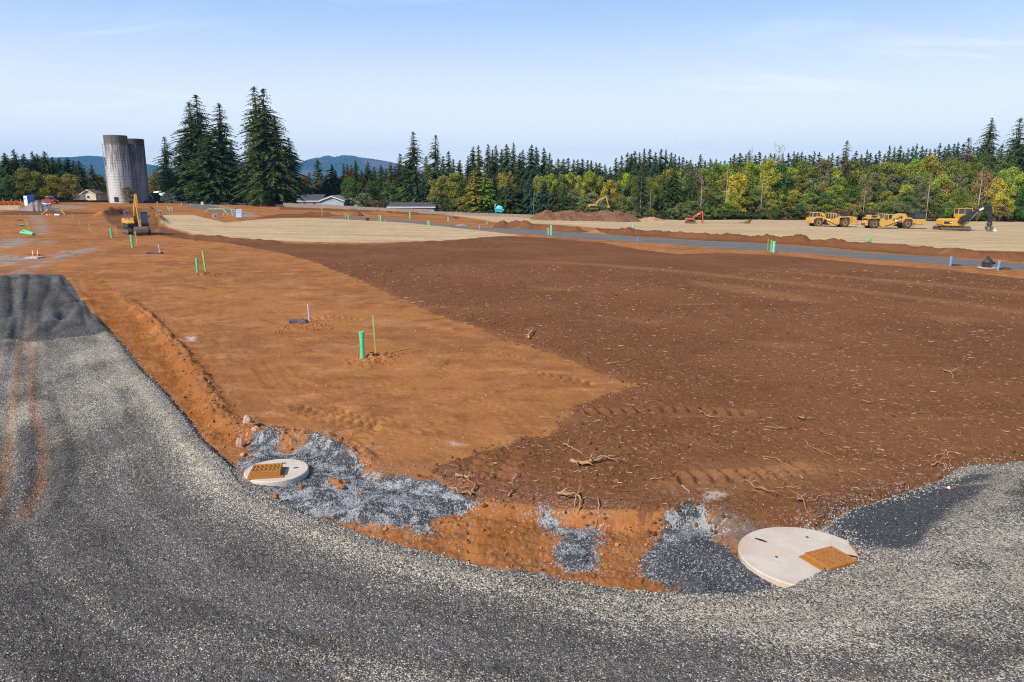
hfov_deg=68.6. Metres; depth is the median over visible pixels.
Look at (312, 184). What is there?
fir tree
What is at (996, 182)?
broadleaf tree
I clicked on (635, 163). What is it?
fir tree
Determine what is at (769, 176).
broadleaf tree
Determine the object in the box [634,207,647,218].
shrub
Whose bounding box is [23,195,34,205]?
site cabin
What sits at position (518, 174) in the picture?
fir tree
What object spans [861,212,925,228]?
motor scraper
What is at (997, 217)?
shrub
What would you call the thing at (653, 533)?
soil clods
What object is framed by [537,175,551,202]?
broadleaf tree
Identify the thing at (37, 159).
fir tree
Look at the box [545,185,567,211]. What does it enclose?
fir tree
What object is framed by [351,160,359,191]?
fir tree
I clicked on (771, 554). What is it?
manhole slab
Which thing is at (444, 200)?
shrub
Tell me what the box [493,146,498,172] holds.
fir tree
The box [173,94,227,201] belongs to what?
fir tree
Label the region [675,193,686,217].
broadleaf tree
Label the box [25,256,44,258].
ground panel
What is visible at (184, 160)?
fir tree
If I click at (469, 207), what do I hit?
shrub
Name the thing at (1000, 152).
fir tree
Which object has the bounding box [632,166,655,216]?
fir tree
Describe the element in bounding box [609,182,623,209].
broadleaf tree
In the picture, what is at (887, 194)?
broadleaf tree
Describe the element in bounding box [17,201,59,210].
gravel pile
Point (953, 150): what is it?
fir tree
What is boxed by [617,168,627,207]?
fir tree
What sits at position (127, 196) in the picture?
shrub
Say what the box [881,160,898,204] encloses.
broadleaf tree
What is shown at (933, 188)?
broadleaf tree
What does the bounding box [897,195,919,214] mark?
broadleaf tree
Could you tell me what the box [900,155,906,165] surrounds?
fir tree
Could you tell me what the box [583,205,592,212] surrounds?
shrub
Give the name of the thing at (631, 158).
fir tree
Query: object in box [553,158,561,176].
fir tree
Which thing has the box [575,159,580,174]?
fir tree
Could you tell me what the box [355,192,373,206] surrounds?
shrub
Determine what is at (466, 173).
fir tree
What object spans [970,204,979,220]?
shrub
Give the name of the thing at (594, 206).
excavator
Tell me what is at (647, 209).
broadleaf tree
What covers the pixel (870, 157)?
fir tree
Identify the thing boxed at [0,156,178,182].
hills
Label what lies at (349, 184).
broadleaf tree
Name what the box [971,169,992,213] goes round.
broadleaf tree
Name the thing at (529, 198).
fir tree
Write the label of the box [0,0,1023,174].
sky
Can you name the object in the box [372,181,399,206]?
broadleaf tree
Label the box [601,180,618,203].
broadleaf tree
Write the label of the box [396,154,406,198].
fir tree
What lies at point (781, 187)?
broadleaf tree
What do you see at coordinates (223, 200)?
chain link fence
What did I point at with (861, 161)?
fir tree
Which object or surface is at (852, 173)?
broadleaf tree
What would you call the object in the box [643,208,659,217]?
shrub
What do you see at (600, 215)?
soil stockpile
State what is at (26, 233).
loose pipe
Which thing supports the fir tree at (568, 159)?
on the woodland floor
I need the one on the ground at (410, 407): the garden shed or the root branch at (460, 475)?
the garden shed
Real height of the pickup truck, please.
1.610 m
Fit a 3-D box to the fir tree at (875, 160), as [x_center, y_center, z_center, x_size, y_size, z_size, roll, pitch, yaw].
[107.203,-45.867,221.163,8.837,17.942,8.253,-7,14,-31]
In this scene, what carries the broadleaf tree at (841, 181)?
on the woodland floor
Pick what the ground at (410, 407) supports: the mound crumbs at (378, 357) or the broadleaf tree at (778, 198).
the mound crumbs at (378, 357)
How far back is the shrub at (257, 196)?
186.33 m
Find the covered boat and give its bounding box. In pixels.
[494,205,503,213]
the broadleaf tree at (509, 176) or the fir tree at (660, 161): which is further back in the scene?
the fir tree at (660, 161)
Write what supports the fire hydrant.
on the ground at (410, 407)
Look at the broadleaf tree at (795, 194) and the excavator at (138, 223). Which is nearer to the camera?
the excavator at (138, 223)
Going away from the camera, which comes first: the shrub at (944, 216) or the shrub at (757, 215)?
the shrub at (757, 215)
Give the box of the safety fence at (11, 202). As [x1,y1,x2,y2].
[0,199,20,205]
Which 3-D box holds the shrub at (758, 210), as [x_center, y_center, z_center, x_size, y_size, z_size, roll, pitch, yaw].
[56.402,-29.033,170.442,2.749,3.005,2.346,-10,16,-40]
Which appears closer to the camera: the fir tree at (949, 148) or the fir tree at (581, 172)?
the fir tree at (581, 172)
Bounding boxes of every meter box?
[146,252,162,253]
[289,319,307,323]
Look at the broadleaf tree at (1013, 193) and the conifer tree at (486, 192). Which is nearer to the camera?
the conifer tree at (486, 192)
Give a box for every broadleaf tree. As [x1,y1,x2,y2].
[0,175,24,200]
[11,167,42,198]
[30,172,47,200]
[34,174,64,198]
[57,172,85,199]
[97,175,106,189]
[148,178,158,192]
[149,171,161,190]
[297,175,311,189]
[303,185,312,193]
[314,180,323,192]
[340,177,360,205]
[362,180,386,207]
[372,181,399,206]
[387,187,407,201]
[427,174,455,209]
[443,172,467,211]
[497,172,507,195]
[505,172,512,186]
[510,176,518,189]
[532,175,541,211]
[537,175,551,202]
[545,173,558,197]
[555,174,567,198]
[563,180,570,203]
[564,172,575,209]
[567,189,584,209]
[573,175,585,203]
[576,200,587,208]
[579,171,596,210]
[583,192,599,211]
[593,176,604,205]
[597,195,613,209]
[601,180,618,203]
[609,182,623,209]
[611,195,629,210]
[617,171,633,209]
[624,175,639,211]
[624,197,638,210]
[638,198,653,216]
[645,176,656,216]
[652,173,663,216]
[653,193,673,214]
[660,168,680,191]
[660,176,685,188]
[674,203,686,218]
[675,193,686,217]
[676,169,695,199]
[677,181,686,211]
[679,161,700,192]
[683,201,702,214]
[684,188,700,204]
[693,173,708,202]
[695,196,714,216]
[696,167,710,188]
[697,187,714,214]
[701,161,725,190]
[707,180,723,206]
[709,194,726,218]
[710,192,725,218]
[713,162,735,191]
[716,171,737,214]
[718,203,733,219]
[722,186,740,216]
[725,171,748,218]
[728,196,744,217]
[730,164,742,187]
[735,160,760,189]
[738,189,754,216]
[742,197,756,218]
[746,175,761,206]
[748,188,764,213]
[750,164,768,189]
[753,170,779,204]
[754,195,766,217]
[756,185,777,218]
[760,156,782,188]
[764,199,779,219]
[770,179,789,210]
[770,188,786,213]
[774,162,794,205]
[774,202,795,217]
[784,167,797,202]
[785,189,802,213]
[786,177,804,203]
[791,174,811,204]
[792,159,812,187]
[794,203,809,218]
[800,193,817,210]
[801,177,820,204]
[805,165,823,201]
[805,204,823,215]
[811,181,829,206]
[815,159,837,206]
[817,200,834,211]
[818,192,833,213]
[822,166,841,198]
[826,184,846,213]
[827,177,851,205]
[830,198,843,213]
[835,170,857,207]
[838,187,861,210]
[842,203,856,213]
[844,174,860,203]
[846,159,862,184]
[851,190,872,217]
[852,198,870,216]
[855,168,869,189]
[855,173,875,202]
[858,171,886,211]
[862,202,879,214]
[866,164,889,192]
[868,183,882,203]
[874,182,886,209]
[876,162,894,200]
[876,202,887,214]
[879,190,897,207]
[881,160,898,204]
[882,174,900,201]
[886,201,903,214]
[891,171,906,200]
[893,163,908,199]
[893,184,915,205]
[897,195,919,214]
[898,174,930,206]
[904,162,919,192]
[910,157,932,180]
[913,182,932,211]
[916,153,947,195]
[916,195,934,218]
[920,169,936,197]
[923,184,947,217]
[929,199,943,216]
[930,173,957,208]
[936,201,953,217]
[937,158,958,193]
[938,182,952,211]
[940,156,964,175]
[943,174,970,204]
[946,187,971,216]
[954,160,972,192]
[961,169,983,201]
[961,191,976,206]
[970,153,983,183]
[970,187,990,211]
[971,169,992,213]
[974,200,993,220]
[975,178,996,211]
[976,151,994,216]
[984,160,1007,176]
[984,177,1008,217]
[990,172,1006,201]
[994,197,1015,218]
[995,168,1016,199]
[1003,154,1018,191]
[1004,167,1023,218]
[1006,187,1021,214]
[1009,197,1023,220]
[1011,185,1023,218]
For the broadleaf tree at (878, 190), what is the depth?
187.21 m
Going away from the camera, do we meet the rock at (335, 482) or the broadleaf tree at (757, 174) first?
the rock at (335, 482)
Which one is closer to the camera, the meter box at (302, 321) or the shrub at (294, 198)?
the meter box at (302, 321)
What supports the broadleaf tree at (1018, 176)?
on the woodland floor
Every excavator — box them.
[121,194,150,234]
[588,196,609,209]
[685,211,703,223]
[933,204,992,230]
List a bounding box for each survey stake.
[202,251,205,271]
[372,315,375,352]
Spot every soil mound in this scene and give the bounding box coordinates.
[350,212,363,215]
[639,217,664,220]
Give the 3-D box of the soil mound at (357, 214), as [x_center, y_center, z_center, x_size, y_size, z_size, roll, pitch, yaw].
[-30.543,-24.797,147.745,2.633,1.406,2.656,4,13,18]
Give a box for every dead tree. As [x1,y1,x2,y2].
[696,177,706,215]
[722,168,728,219]
[773,141,784,182]
[922,176,930,217]
[974,165,986,220]
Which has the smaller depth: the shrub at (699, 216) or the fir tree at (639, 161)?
the shrub at (699, 216)
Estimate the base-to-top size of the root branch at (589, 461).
0.307 m
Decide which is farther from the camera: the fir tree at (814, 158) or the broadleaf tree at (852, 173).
the fir tree at (814, 158)
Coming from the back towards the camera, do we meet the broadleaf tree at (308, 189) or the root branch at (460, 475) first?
the broadleaf tree at (308, 189)
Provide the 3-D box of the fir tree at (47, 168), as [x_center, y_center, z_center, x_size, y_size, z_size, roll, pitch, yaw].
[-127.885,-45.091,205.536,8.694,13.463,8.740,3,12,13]
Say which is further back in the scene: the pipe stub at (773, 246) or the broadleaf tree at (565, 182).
the broadleaf tree at (565, 182)
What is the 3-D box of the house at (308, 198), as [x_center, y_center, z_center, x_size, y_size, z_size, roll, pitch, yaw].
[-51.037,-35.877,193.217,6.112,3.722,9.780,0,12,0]
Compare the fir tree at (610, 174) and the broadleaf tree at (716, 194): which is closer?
the broadleaf tree at (716, 194)
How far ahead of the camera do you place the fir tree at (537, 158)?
192.09 m
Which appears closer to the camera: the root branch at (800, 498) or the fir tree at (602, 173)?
the root branch at (800, 498)
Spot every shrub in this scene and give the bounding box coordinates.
[0,192,17,200]
[7,191,23,200]
[120,186,133,203]
[246,189,269,205]
[283,188,301,202]
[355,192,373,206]
[372,200,381,206]
[382,201,387,207]
[437,197,453,211]
[449,198,465,212]
[464,201,476,212]
[575,206,582,211]
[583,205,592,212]
[600,204,610,210]
[625,211,639,218]
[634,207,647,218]
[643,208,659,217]
[658,210,669,218]
[662,207,682,219]
[676,208,692,218]
[692,209,701,219]
[696,207,712,219]
[707,207,720,219]
[718,212,731,218]
[726,206,742,218]
[738,211,751,218]
[743,212,762,219]
[755,207,766,219]
[763,207,777,219]
[775,210,788,219]
[782,206,795,219]
[790,205,805,219]
[796,205,815,218]
[816,208,829,217]
[830,208,848,215]
[847,204,861,217]
[856,211,866,219]
[860,208,873,218]
[872,205,883,214]
[883,206,893,218]
[889,208,907,218]
[896,204,913,214]
[903,208,924,217]
[923,209,932,220]
[925,206,944,220]
[940,210,951,217]
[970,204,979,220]
[979,212,987,220]
[987,211,1001,220]
[992,205,1011,221]
[1002,207,1023,221]
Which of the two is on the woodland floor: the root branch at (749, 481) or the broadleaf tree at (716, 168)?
the broadleaf tree at (716, 168)
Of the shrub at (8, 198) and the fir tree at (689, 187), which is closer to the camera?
the fir tree at (689, 187)
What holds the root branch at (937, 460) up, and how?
on the topsoil
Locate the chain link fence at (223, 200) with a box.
[159,197,282,203]
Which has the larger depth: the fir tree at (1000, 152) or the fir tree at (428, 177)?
the fir tree at (1000, 152)
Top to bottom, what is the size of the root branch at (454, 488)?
0.226 m
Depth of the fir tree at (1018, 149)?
208.19 m
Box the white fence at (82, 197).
[73,194,85,199]
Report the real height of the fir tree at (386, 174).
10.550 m
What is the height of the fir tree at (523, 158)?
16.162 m
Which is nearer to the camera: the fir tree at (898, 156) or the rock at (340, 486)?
the rock at (340, 486)
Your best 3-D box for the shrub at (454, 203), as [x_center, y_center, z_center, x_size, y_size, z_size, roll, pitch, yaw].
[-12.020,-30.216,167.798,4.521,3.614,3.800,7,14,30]
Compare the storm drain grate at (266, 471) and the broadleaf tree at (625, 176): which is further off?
the broadleaf tree at (625, 176)
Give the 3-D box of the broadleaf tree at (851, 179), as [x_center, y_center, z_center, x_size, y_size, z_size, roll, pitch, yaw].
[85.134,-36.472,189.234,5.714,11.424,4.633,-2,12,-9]
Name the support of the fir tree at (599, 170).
on the woodland floor
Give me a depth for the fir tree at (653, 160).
195.40 m
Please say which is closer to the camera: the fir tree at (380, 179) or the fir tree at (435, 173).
the fir tree at (435, 173)
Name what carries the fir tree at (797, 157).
on the woodland floor
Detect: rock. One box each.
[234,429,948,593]
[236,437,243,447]
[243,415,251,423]
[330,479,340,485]
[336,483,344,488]
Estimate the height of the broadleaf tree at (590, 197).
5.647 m
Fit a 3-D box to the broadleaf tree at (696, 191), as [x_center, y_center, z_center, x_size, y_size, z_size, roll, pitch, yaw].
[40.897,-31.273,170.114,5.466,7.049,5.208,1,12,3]
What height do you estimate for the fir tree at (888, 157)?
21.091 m
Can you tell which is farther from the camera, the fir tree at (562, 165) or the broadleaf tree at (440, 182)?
the fir tree at (562, 165)
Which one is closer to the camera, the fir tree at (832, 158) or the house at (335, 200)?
the house at (335, 200)
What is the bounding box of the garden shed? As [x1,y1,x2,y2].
[149,193,160,200]
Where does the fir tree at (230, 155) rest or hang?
on the woodland floor
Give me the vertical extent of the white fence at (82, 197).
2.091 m
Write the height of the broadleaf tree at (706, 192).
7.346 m
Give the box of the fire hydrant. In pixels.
[977,256,995,268]
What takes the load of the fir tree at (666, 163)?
on the woodland floor
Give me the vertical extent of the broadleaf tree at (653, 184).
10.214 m
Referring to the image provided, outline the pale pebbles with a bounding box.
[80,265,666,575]
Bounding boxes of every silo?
[102,135,133,202]
[127,138,149,202]
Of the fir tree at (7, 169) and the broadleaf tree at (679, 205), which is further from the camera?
the fir tree at (7, 169)
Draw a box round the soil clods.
[324,265,1023,537]
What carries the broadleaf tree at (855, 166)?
on the woodland floor
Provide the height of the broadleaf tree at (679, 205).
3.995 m
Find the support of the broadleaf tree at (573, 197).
on the woodland floor
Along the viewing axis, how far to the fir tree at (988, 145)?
207.22 m
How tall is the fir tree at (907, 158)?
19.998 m
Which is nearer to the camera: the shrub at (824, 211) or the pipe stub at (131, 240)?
the pipe stub at (131, 240)
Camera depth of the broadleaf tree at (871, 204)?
182.93 m
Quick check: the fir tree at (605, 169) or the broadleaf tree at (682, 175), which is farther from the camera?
the fir tree at (605, 169)
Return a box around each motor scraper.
[805,211,858,226]
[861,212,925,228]
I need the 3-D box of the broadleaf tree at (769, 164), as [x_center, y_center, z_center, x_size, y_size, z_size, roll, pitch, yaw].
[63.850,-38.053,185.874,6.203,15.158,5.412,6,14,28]
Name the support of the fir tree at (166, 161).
on the woodland floor
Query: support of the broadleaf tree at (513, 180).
on the woodland floor
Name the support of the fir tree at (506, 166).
on the woodland floor
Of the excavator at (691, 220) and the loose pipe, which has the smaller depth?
the loose pipe
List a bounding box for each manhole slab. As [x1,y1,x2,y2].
[244,459,308,485]
[738,527,858,587]
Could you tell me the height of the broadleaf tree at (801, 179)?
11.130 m
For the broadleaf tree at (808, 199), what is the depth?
179.35 m
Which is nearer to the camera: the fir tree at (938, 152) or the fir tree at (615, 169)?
the fir tree at (615, 169)
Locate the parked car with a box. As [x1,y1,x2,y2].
[42,201,51,205]
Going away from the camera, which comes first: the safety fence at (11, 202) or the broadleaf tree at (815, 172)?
the safety fence at (11, 202)
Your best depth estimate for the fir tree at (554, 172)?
186.55 m
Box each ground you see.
[0,201,1023,594]
[0,205,1023,250]
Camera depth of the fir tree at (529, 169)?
185.58 m
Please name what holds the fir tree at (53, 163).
on the woodland floor
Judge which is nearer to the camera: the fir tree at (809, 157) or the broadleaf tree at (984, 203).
the broadleaf tree at (984, 203)
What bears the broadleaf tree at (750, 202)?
on the woodland floor
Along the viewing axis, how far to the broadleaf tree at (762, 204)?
174.39 m
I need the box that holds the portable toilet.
[236,209,242,217]
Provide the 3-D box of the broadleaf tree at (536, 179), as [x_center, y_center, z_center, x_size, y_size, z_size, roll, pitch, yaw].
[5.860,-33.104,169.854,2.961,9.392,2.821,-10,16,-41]
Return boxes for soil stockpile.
[530,210,640,221]
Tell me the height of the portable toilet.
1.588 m
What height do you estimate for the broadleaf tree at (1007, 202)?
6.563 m
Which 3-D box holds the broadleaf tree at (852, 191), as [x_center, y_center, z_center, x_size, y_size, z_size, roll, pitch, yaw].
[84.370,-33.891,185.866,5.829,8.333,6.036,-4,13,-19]
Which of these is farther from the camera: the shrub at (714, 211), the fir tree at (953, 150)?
the fir tree at (953, 150)
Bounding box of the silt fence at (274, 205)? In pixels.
[59,200,282,206]
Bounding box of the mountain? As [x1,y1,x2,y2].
[296,155,423,182]
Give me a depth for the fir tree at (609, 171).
193.80 m
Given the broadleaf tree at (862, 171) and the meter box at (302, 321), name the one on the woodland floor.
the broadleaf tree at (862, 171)
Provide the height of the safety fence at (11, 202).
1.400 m
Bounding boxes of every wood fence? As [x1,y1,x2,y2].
[99,195,108,199]
[283,203,429,213]
[430,211,533,216]
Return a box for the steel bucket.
[740,219,751,223]
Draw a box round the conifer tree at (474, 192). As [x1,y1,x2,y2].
[455,170,485,212]
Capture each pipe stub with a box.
[130,235,133,247]
[195,258,198,272]
[359,331,364,357]
[772,241,775,251]
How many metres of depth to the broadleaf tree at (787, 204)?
173.83 m
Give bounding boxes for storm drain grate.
[247,463,285,479]
[799,546,857,570]
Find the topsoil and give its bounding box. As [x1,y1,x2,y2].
[0,206,1023,532]
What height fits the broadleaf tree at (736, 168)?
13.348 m
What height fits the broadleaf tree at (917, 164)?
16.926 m
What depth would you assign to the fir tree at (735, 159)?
203.99 m
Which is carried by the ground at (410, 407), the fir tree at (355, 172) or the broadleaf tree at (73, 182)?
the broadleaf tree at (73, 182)
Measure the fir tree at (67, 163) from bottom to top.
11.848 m
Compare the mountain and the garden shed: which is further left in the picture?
the garden shed
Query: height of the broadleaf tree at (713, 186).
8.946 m
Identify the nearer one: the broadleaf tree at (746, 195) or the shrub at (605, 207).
the shrub at (605, 207)
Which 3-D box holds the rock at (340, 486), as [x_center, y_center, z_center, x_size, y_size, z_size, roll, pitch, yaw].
[-3.818,3.242,16.690,0.198,0.140,0.169,-3,12,-12]
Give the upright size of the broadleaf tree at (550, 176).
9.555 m
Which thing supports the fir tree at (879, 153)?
on the woodland floor
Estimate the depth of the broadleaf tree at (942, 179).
193.96 m
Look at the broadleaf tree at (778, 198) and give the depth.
179.86 m
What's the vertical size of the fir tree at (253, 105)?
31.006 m
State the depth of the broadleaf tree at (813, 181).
183.36 m
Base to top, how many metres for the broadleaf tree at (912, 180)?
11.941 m
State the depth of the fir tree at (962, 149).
223.46 m
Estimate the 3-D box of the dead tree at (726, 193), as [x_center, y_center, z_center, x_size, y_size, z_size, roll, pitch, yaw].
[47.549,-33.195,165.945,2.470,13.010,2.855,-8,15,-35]
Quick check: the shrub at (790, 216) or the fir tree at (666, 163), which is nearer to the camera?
the shrub at (790, 216)
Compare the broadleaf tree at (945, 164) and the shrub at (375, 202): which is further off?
the broadleaf tree at (945, 164)
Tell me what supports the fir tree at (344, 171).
on the woodland floor
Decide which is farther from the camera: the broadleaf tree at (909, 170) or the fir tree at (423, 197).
the broadleaf tree at (909, 170)
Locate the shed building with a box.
[387,202,437,210]
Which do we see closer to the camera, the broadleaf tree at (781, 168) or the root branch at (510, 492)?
the root branch at (510, 492)
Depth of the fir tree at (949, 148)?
229.92 m
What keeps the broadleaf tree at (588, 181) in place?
on the woodland floor
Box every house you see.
[79,189,106,199]
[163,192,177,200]
[297,194,326,203]
[318,195,351,205]
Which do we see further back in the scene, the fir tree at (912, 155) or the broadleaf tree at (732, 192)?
the fir tree at (912, 155)
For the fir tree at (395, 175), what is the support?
on the woodland floor
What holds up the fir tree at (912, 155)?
on the woodland floor
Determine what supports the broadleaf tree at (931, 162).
on the woodland floor
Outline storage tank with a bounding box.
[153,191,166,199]
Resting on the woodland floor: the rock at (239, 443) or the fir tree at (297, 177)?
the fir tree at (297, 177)
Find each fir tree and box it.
[0,153,22,199]
[9,149,34,199]
[15,154,42,199]
[28,151,43,186]
[34,154,43,174]
[35,151,58,199]
[50,157,57,192]
[50,158,69,199]
[63,157,77,199]
[64,161,91,197]
[84,165,105,189]
[148,137,175,192]
[155,141,203,201]
[157,102,205,200]
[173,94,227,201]
[173,133,250,204]
[191,103,242,199]
[210,146,246,202]
[227,89,311,205]
[228,86,275,202]
[229,117,316,205]
[231,156,258,202]
[285,139,307,193]
[308,172,314,191]
[311,159,324,192]
[313,185,322,193]
[319,175,329,196]
[322,164,344,195]
[330,170,342,195]
[340,163,353,197]
[341,163,345,184]
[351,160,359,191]
[355,169,369,206]
[362,161,375,204]
[370,167,378,178]
[373,165,384,199]
[381,169,388,196]
[382,163,401,201]
[389,131,428,201]
[391,166,403,201]
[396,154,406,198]
[415,184,430,201]
[419,156,429,181]
[419,172,425,190]
[422,135,448,201]
[424,166,430,189]
[441,156,446,207]
[443,151,452,177]
[447,159,458,198]
[455,160,466,195]
[463,156,470,206]
[465,146,476,179]
[469,145,485,195]
[480,144,494,192]
[485,175,502,213]
[490,149,497,178]
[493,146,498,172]
[494,179,524,214]
[495,149,504,182]
[496,144,516,187]
[504,194,534,213]
[510,143,517,173]
[511,181,528,212]
[513,153,525,192]
[515,150,526,178]
[520,145,540,183]
[520,175,538,214]
[533,181,554,213]
[534,147,540,176]
[538,148,548,180]
[543,153,558,189]
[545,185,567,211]
[551,167,559,199]
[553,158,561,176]
[553,187,572,211]
[557,159,570,208]
[564,158,574,182]
[570,159,577,183]
[575,158,586,177]
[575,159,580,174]
[583,160,595,186]
[584,160,590,171]
[588,163,607,193]
[596,171,611,196]
[600,164,608,178]
[605,167,617,186]
[607,173,614,198]
[612,158,618,182]
[616,156,627,207]
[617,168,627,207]
[623,152,630,182]
[627,165,639,197]
[628,151,640,183]
[628,154,639,177]
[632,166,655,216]
[636,153,641,169]
[636,160,648,194]
[637,148,650,181]
[646,149,653,175]
[648,157,659,196]
[649,152,659,179]
[651,175,674,217]
[654,167,686,218]
[657,149,666,175]
[661,149,670,177]
[668,152,677,166]
[670,154,677,170]
[679,157,685,170]
[681,172,701,214]
[697,154,703,169]
[728,154,739,175]
[736,153,745,168]
[746,151,752,162]
[755,152,761,166]
[784,153,792,168]
[788,152,799,184]
[790,151,795,165]
[806,155,812,176]
[811,151,818,166]
[815,152,822,171]
[830,153,835,172]
[831,141,853,200]
[851,151,858,161]
[858,154,863,168]
[861,159,868,170]
[862,150,869,166]
[867,153,873,164]
[867,154,878,165]
[876,150,881,164]
[880,155,887,170]
[885,146,891,161]
[888,148,896,163]
[893,146,902,165]
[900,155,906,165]
[904,148,911,163]
[908,146,915,167]
[913,145,919,171]
[918,146,924,161]
[936,143,942,165]
[941,146,946,161]
[945,144,951,159]
[948,144,956,160]
[953,142,960,155]
[959,138,979,202]
[959,143,965,163]
[967,118,1007,216]
[997,118,1023,211]
[997,144,1004,169]
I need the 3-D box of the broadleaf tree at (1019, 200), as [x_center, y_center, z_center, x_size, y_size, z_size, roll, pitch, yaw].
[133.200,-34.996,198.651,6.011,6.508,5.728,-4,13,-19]
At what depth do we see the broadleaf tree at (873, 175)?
186.58 m
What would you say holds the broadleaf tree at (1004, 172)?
on the woodland floor
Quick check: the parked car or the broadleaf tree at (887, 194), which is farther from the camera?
the broadleaf tree at (887, 194)
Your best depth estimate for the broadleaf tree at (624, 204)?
161.97 m
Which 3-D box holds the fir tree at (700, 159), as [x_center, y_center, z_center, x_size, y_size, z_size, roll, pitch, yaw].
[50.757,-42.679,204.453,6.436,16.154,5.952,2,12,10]
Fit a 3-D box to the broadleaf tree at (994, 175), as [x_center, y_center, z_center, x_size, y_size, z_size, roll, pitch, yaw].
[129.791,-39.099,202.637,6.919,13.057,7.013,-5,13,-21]
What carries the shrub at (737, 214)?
on the woodland floor
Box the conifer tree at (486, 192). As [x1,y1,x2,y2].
[476,171,495,212]
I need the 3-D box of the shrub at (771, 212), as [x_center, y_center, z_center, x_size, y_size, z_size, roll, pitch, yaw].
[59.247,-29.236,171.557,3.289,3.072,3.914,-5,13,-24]
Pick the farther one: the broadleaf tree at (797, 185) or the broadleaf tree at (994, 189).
the broadleaf tree at (994, 189)
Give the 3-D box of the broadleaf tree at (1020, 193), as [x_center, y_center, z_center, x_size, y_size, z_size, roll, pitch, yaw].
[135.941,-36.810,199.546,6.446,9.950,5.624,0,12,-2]
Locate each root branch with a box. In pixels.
[449,482,478,494]
[455,469,472,479]
[462,479,481,495]
[500,472,513,495]
[557,487,584,514]
[569,484,587,509]
[570,451,614,464]
[594,455,626,462]
[742,475,781,492]
[788,489,808,508]
[922,454,945,465]
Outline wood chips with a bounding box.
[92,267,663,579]
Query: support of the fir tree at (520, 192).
on the woodland floor
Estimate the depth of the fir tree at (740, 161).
204.84 m
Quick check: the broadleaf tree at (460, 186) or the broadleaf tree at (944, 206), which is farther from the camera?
the broadleaf tree at (944, 206)
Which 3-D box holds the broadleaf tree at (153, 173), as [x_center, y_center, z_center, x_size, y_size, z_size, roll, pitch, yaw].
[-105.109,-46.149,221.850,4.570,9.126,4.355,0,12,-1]
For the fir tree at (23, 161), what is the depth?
201.62 m
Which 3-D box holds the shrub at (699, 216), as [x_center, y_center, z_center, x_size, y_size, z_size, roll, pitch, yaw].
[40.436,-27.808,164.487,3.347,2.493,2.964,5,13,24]
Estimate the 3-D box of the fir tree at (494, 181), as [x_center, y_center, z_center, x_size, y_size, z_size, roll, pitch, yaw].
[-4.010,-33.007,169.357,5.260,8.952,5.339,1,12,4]
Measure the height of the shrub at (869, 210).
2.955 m
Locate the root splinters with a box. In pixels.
[321,262,1023,534]
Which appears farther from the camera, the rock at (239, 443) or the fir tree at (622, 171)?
the fir tree at (622, 171)
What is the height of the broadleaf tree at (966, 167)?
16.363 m
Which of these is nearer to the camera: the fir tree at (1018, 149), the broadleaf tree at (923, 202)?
the broadleaf tree at (923, 202)
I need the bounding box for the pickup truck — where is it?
[41,197,58,202]
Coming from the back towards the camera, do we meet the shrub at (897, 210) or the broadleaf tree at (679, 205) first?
the shrub at (897, 210)
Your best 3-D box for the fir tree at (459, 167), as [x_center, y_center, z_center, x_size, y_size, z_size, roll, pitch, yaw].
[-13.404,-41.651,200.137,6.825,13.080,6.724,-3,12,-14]
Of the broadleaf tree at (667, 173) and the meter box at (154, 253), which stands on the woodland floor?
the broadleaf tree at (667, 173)
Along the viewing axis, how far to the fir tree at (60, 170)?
206.39 m
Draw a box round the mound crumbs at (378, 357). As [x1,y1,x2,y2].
[188,271,403,366]
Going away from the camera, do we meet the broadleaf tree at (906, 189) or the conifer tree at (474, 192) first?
the conifer tree at (474, 192)
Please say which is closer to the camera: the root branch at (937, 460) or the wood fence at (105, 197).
the root branch at (937, 460)
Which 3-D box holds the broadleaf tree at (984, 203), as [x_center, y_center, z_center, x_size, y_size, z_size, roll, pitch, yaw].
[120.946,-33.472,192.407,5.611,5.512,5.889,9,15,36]
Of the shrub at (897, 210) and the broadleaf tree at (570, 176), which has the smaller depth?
the broadleaf tree at (570, 176)
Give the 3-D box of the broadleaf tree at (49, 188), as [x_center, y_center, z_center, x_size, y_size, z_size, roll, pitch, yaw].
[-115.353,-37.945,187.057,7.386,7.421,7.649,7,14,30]
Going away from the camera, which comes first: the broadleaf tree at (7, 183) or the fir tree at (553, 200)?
the fir tree at (553, 200)
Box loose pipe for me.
[19,231,33,235]
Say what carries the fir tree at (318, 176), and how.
on the woodland floor
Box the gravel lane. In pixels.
[182,204,1023,269]
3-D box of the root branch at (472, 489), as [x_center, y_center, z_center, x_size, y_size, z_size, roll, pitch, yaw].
[-0.895,3.167,16.252,0.448,0.202,0.569,8,15,35]
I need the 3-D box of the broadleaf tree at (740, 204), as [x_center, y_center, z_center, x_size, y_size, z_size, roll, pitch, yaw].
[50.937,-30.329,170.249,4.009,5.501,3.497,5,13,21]
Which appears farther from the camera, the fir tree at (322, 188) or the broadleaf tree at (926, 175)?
the fir tree at (322, 188)
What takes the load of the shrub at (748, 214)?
on the woodland floor
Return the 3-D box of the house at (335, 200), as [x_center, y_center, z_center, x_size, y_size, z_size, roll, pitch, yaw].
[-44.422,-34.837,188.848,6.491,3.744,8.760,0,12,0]
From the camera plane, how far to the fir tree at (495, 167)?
193.39 m
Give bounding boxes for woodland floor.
[1,183,1023,221]
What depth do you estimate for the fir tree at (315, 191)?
210.42 m
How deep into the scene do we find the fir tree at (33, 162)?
205.26 m
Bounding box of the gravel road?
[0,273,1023,681]

